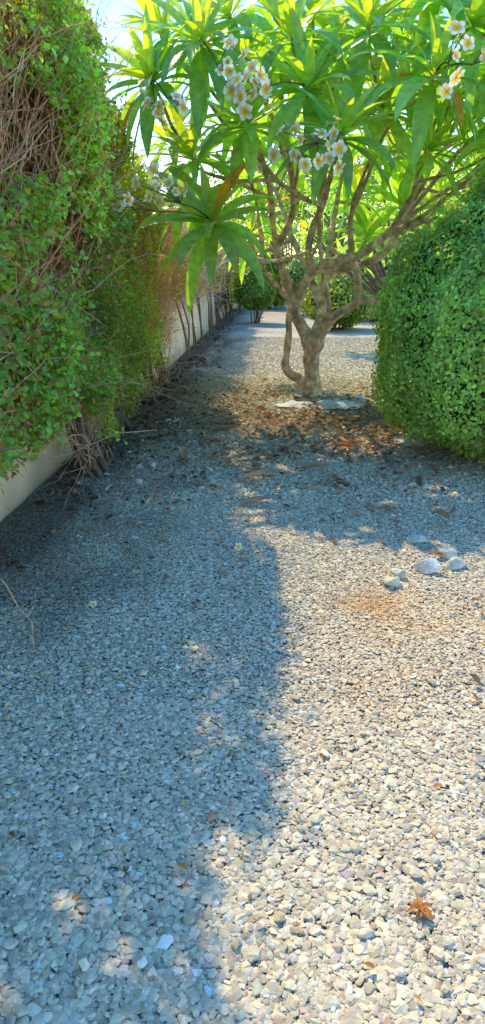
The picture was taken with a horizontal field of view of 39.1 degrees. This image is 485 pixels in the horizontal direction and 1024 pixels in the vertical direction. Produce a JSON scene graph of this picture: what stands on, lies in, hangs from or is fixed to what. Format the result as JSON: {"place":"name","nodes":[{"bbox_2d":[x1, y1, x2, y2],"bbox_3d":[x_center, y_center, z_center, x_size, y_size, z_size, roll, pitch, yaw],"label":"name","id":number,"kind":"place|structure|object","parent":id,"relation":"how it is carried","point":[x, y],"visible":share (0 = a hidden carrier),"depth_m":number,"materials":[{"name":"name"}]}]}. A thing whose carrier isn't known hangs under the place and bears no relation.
{"place":"outdoors","nodes":[
{"label":"outdoors","id":0,"kind":"place"},
{"bbox_2d":[0,307,484,1023],"bbox_3d":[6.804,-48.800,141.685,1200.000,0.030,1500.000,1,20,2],"label":"ground","id":1,"kind":"structure","parent":0,"point":[272,323],"depth_m":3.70,"materials":[{"name":"beige gravel"}]},
{"bbox_2d":[71,894,82,899],"bbox_3d":[-0.426,0.994,1.760,0.028,0.008,0.016,1,20,2],"label":"leaf fragment","id":2,"kind":"object","parent":1,"relation":"on","point":[75,896],"visible":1,"depth_m":1.76,"materials":[{"name":"orange plant"}]},
{"bbox_2d":[0,0,154,664],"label":"hedge shrub","id":3,"kind":"object","parent":1,"relation":"on","point":[18,344],"visible":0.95,"depth_m":3.84,"materials":[{"name":"green plant"}]},
{"bbox_2d":[15,0,166,451],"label":"hedge shrub","id":4,"kind":"object","parent":1,"relation":"on","point":[129,312],"visible":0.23,"depth_m":6.10,"materials":[{"name":"green plant"}]},
{"bbox_2d":[89,601,96,607],"bbox_3d":[-0.720,0.445,3.287,0.039,0.014,0.039,-24,52,-21],"label":"fallen blossom","id":5,"kind":"object","parent":1,"relation":"on","point":[92,604],"visible":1,"depth_m":3.28,"materials":[{"name":"white plant"}]},
{"bbox_2d":[0,0,196,513],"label":"hedge shrub","id":6,"kind":"object","parent":1,"relation":"on","point":[75,67],"visible":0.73,"depth_m":4.49,"materials":[{"name":"green plant"}]},
{"bbox_2d":[0,292,232,522],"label":"garden wall","id":7,"kind":"structure","parent":1,"relation":"on","point":[18,489],"depth_m":5.50,"materials":[{"name":"paint"}]},
{"bbox_2d":[135,479,142,483],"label":"pebble","id":8,"kind":"object","parent":1,"relation":"on","point":[138,481],"visible":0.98,"depth_m":5.23,"materials":[{"name":"white stone"}]},
{"bbox_2d":[136,464,143,469],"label":"pebble","id":9,"kind":"object","parent":1,"relation":"on","point":[138,466],"visible":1,"depth_m":5.61,"materials":[{"name":"white stone"}]},
{"bbox_2d":[87,92,204,417],"bbox_3d":[-1.578,-2.786,8.044,2.664,3.523,3.516,10,22,25],"label":"hedge shrub","id":10,"kind":"object","parent":1,"relation":"on","point":[137,193],"visible":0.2,"depth_m":7.89,"materials":[{"name":"green plant"}]},
{"bbox_2d":[132,152,204,399],"bbox_3d":[-1.803,-3.206,9.873,2.781,3.061,3.920,1,20,2],"label":"hedge shrub","id":11,"kind":"object","parent":1,"relation":"on","point":[164,279],"visible":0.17,"depth_m":9.48,"materials":[{"name":"green plant"}]},
{"bbox_2d":[178,862,186,869],"bbox_3d":[-0.162,0.959,1.847,0.034,0.009,0.017,16,25,38],"label":"leaf fragment","id":12,"kind":"object","parent":1,"relation":"on","point":[182,865],"visible":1,"depth_m":1.85,"materials":[{"name":"brown plant"}]},
{"bbox_2d":[179,446,185,458],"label":"dry leaf","id":13,"kind":"object","parent":1,"relation":"on","point":[181,450],"visible":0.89,"depth_m":5.90,"materials":[{"name":"beige plant"}]},
{"bbox_2d":[149,203,223,362],"bbox_3d":[-1.596,-3.907,11.719,2.903,2.676,3.874,1,20,2],"label":"hedge shrub","id":14,"kind":"object","parent":1,"relation":"on","point":[182,283],"visible":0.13,"depth_m":11.15,"materials":[{"name":"brown plant"}]},
{"bbox_2d":[181,866,205,889],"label":"fallen twig","id":15,"kind":"object","parent":1,"relation":"on","point":[184,884],"visible":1,"depth_m":1.80,"materials":[{"name":"grey wood"}]},
{"bbox_2d":[172,210,235,348],"bbox_3d":[-1.667,-4.628,13.502,3.050,2.832,4.249,1,20,2],"label":"hedge shrub","id":16,"kind":"object","parent":1,"relation":"on","point":[198,292],"visible":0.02,"depth_m":13.87,"materials":[{"name":"brown plant"}]},
{"bbox_2d":[199,220,236,335],"bbox_3d":[-1.203,-5.544,16.097,2.838,2.822,4.175,1,20,2],"label":"hedge shrub","id":17,"kind":"object","parent":1,"relation":"on","point":[210,311],"visible":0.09,"depth_m":16.71,"materials":[{"name":"brown plant"}]},
{"bbox_2d":[209,242,239,329],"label":"hedge shrub","id":18,"kind":"object","parent":1,"relation":"on","point":[222,281],"visible":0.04,"depth_m":18.46,"materials":[{"name":"brown plant"}]},
{"bbox_2d":[210,425,239,431],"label":"dry leaf","id":19,"kind":"object","parent":1,"relation":"on","point":[222,427],"visible":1,"depth_m":6.74,"materials":[{"name":"brown plant"}]},
{"bbox_2d":[214,252,238,321],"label":"hedge shrub","id":20,"kind":"object","parent":1,"relation":"on","point":[228,279],"visible":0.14,"depth_m":21.13,"materials":[{"name":"brown plant"}]},
{"bbox_2d":[221,256,240,312],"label":"hedge shrub","id":21,"kind":"object","parent":1,"relation":"on","point":[232,289],"visible":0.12,"depth_m":24.15,"materials":[{"name":"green plant"}]},
{"bbox_2d":[222,414,249,419],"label":"dry leaf","id":22,"kind":"object","parent":1,"relation":"on","point":[234,416],"visible":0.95,"depth_m":7.23,"materials":[{"name":"brown plant"}]},
{"bbox_2d":[234,543,242,550],"bbox_3d":[-0.023,0.201,3.968,0.052,0.052,0.012,29,-17,-20],"label":"fallen blossom","id":23,"kind":"object","parent":1,"relation":"on","point":[238,546],"visible":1,"depth_m":3.96,"materials":[{"name":"white plant"}]},
{"bbox_2d":[0,318,484,897],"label":"leaf litter","id":24,"kind":"object","parent":1,"relation":"on","point":[292,424],"visible":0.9,"depth_m":6.25,"materials":[{"name":"brown plant"}]},
{"bbox_2d":[199,152,306,249],"bbox_3d":[0.492,-14.646,35.125,6.064,7.351,6.118,1,20,2],"label":"garden tree","id":25,"kind":"object","parent":1,"relation":"on","point":[255,226],"visible":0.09,"depth_m":33.81,"materials":[{"name":"green plant"}]},
{"bbox_2d":[233,266,275,322],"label":"round bush","id":26,"kind":"object","parent":1,"relation":"on","point":[251,293],"visible":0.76,"depth_m":20.03,"materials":[{"name":"green plant"}]},
{"bbox_2d":[241,496,271,502],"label":"dry leaf","id":27,"kind":"object","parent":1,"relation":"on","point":[254,498],"visible":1,"depth_m":4.71,"materials":[{"name":"plant"}]},
{"bbox_2d":[241,470,272,479],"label":"dry leaf","id":28,"kind":"object","parent":1,"relation":"on","point":[253,473],"visible":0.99,"depth_m":5.26,"materials":[{"name":"beige plant"}]},
{"bbox_2d":[234,469,281,474],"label":"fallen twig","id":29,"kind":"object","parent":1,"relation":"on","point":[255,470],"visible":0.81,"depth_m":5.39,"materials":[{"name":"wood"}]},
{"bbox_2d":[244,242,293,308],"bbox_3d":[1.122,-9.652,27.904,2.466,2.687,2.591,1,20,2],"label":"golden bush","id":30,"kind":"object","parent":1,"relation":"on","point":[279,298],"visible":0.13,"depth_m":27.14,"materials":[{"name":"green plant"}]},
{"bbox_2d":[254,217,328,274],"bbox_3d":[1.812,-8.923,24.745,2.983,3.428,2.791,1,20,2],"label":"young frangipani","id":31,"kind":"object","parent":1,"relation":"on","point":[294,229],"visible":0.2,"depth_m":24.14,"materials":[{"name":"green plant"}]},
{"bbox_2d":[104,0,484,396],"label":"frangipani tree","id":32,"kind":"object","parent":1,"relation":"on","point":[336,102],"visible":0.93,"depth_m":5.96,"materials":[{"name":"green plant"}]},
{"bbox_2d":[275,400,315,408],"bbox_3d":[0.626,-1.292,8.180,0.449,0.057,0.438,12,23,29],"label":"rock","id":33,"kind":"object","parent":1,"relation":"on","point":[292,403],"visible":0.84,"depth_m":8.11,"materials":[{"name":"grey stone"}]},
{"bbox_2d":[280,254,323,314],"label":"pale bush","id":34,"kind":"object","parent":1,"relation":"on","point":[295,270],"visible":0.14,"depth_m":23.47,"materials":[{"name":"green plant"}]},
{"bbox_2d":[303,424,318,432],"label":"dry leaf","id":35,"kind":"object","parent":1,"relation":"on","point":[308,428],"visible":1,"depth_m":6.77,"materials":[{"name":"brown plant"}]},
{"bbox_2d":[300,462,329,467],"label":"dry leaf","id":36,"kind":"object","parent":1,"relation":"on","point":[312,464],"visible":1,"depth_m":5.49,"materials":[{"name":"beige plant"}]},
{"bbox_2d":[276,153,387,256],"bbox_3d":[4.117,-13.028,31.304,5.341,6.867,5.317,1,20,2],"label":"garden tree","id":37,"kind":"object","parent":1,"relation":"on","point":[286,193],"visible":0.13,"depth_m":30.52,"materials":[{"name":"green plant"}]},
{"bbox_2d":[314,398,360,408],"bbox_3d":[1.128,-1.333,8.282,0.602,0.071,0.714,3,20,8],"label":"rock","id":38,"kind":"object","parent":1,"relation":"on","point":[335,403],"visible":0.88,"depth_m":8.06,"materials":[{"name":"grey stone"}]},
{"bbox_2d":[300,271,376,329],"bbox_3d":[2.639,-5.741,18.392,2.298,1.698,2.462,1,20,2],"label":"bush","id":39,"kind":"object","parent":1,"relation":"on","point":[341,289],"visible":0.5,"depth_m":17.88,"materials":[{"name":"green plant"}]},
{"bbox_2d":[328,480,351,487],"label":"dry leaf","id":40,"kind":"object","parent":1,"relation":"on","point":[342,482],"visible":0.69,"depth_m":5.14,"materials":[{"name":"brown plant"}]},
{"bbox_2d":[339,437,354,448],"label":"dry leaf","id":41,"kind":"object","parent":1,"relation":"on","point":[351,445],"visible":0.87,"depth_m":6.18,"materials":[{"name":"brown plant"}]},
{"bbox_2d":[334,415,359,419],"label":"dry leaf","id":42,"kind":"object","parent":1,"relation":"on","point":[346,416],"visible":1,"depth_m":7.24,"materials":[{"name":"brown plant"}]},
{"bbox_2d":[335,440,365,445],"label":"dry leaf","id":43,"kind":"object","parent":1,"relation":"on","point":[346,442],"visible":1,"depth_m":6.12,"materials":[{"name":"brown plant"}]},
{"bbox_2d":[286,160,420,298],"bbox_3d":[2.514,-4.953,13.553,3.006,3.456,2.842,-6,20,-17],"label":"young frangipani","id":44,"kind":"object","parent":1,"relation":"on","point":[377,271],"visible":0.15,"depth_m":13.55,"materials":[{"name":"green plant"}]},
{"bbox_2d":[354,396,375,403],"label":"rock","id":45,"kind":"object","parent":1,"relation":"on","point":[362,398],"visible":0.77,"depth_m":8.38,"materials":[{"name":"grey stone"}]},
{"bbox_2d":[363,961,374,968],"bbox_3d":[0.294,1.054,1.587,0.027,0.008,0.015,1,20,2],"label":"leaf fragment","id":46,"kind":"object","parent":1,"relation":"on","point":[369,964],"visible":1,"depth_m":1.59,"materials":[{"name":"orange plant"}]},
{"bbox_2d":[368,419,391,426],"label":"dry leaf","id":47,"kind":"object","parent":1,"relation":"on","point":[378,421],"visible":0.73,"depth_m":7.10,"materials":[{"name":"brown plant"}]},
{"bbox_2d":[359,244,411,319],"bbox_3d":[4.627,-7.359,21.659,3.657,2.810,3.673,1,20,2],"label":"bush","id":48,"kind":"object","parent":1,"relation":"on","point":[385,267],"visible":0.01,"depth_m":20.79,"materials":[{"name":"green plant"}]},
{"bbox_2d":[381,576,399,586],"bbox_3d":[0.772,0.360,3.538,0.102,0.068,0.067,-10,22,-27],"label":"rock","id":49,"kind":"object","parent":1,"relation":"on","point":[393,581],"visible":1,"depth_m":3.51,"materials":[{"name":"white stone"}]},
{"bbox_2d":[391,568,406,579],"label":"rock","id":50,"kind":"object","parent":1,"relation":"on","point":[400,573],"visible":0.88,"depth_m":3.61,"materials":[{"name":"white stone"}]},
{"bbox_2d":[394,435,427,446],"bbox_3d":[1.586,-0.678,6.468,0.348,0.077,0.397,-5,20,-14],"label":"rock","id":51,"kind":"object","parent":1,"relation":"on","point":[404,441],"visible":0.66,"depth_m":6.40,"materials":[{"name":"grey stone"}]},
{"bbox_2d":[406,534,426,543],"bbox_3d":[1.050,0.165,4.112,0.125,0.050,0.076,-3,20,-8],"label":"rock","id":52,"kind":"object","parent":1,"relation":"on","point":[413,538],"visible":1,"depth_m":4.10,"materials":[{"name":"grey stone"}]},
{"bbox_2d":[408,897,432,921],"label":"dry sprig","id":53,"kind":"object","parent":1,"relation":"on","point":[421,906],"visible":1,"depth_m":1.73,"materials":[{"name":"orange plant"}]},
{"bbox_2d":[365,160,484,462],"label":"clipped bush","id":54,"kind":"object","parent":1,"relation":"on","point":[429,380],"visible":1,"depth_m":5.29,"materials":[{"name":"green plant"}]},
{"bbox_2d":[414,558,441,573],"bbox_3d":[1.003,0.303,3.688,0.126,0.098,0.086,-4,20,-11],"label":"rock","id":55,"kind":"object","parent":1,"relation":"on","point":[428,566],"visible":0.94,"depth_m":3.67,"materials":[{"name":"grey stone"}]},
{"bbox_2d":[381,165,475,258],"bbox_3d":[4.191,-5.430,14.366,2.896,3.810,3.446,1,20,2],"label":"young frangipani","id":56,"kind":"object","parent":1,"relation":"on","point":[395,213],"visible":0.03,"depth_m":14.03,"materials":[{"name":"green plant"}]},
{"bbox_2d":[387,133,480,224],"bbox_3d":[8.965,-12.661,29.852,5.713,7.149,6.210,1,20,2],"label":"garden tree","id":57,"kind":"object","parent":1,"relation":"on","point":[464,172],"visible":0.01,"depth_m":28.69,"materials":[{"name":"green plant"}]},
{"bbox_2d":[437,547,457,559],"bbox_3d":[1.162,0.236,3.910,0.099,0.067,0.103,-9,21,-23],"label":"rock","id":58,"kind":"object","parent":1,"relation":"on","point":[448,552],"visible":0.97,"depth_m":3.87,"materials":[{"name":"grey stone"}]},
{"bbox_2d":[444,555,466,570],"bbox_3d":[1.177,0.281,3.754,0.127,0.084,0.074,-2,20,-7],"label":"rock","id":59,"kind":"object","parent":1,"relation":"on","point":[454,563],"visible":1,"depth_m":3.73,"materials":[{"name":"grey stone"}]},
{"bbox_2d":[233,271,286,306],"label":"boundary wall","id":60,"kind":"structure","parent":0,"point":[234,305],"depth_m":29.68,"materials":[{"name":"paint"}]},
{"bbox_2d":[83,0,484,260],"label":"sky","id":61,"kind":"structure","parent":0,"point":[115,8],"materials":[{"name":"white"}]}
]}

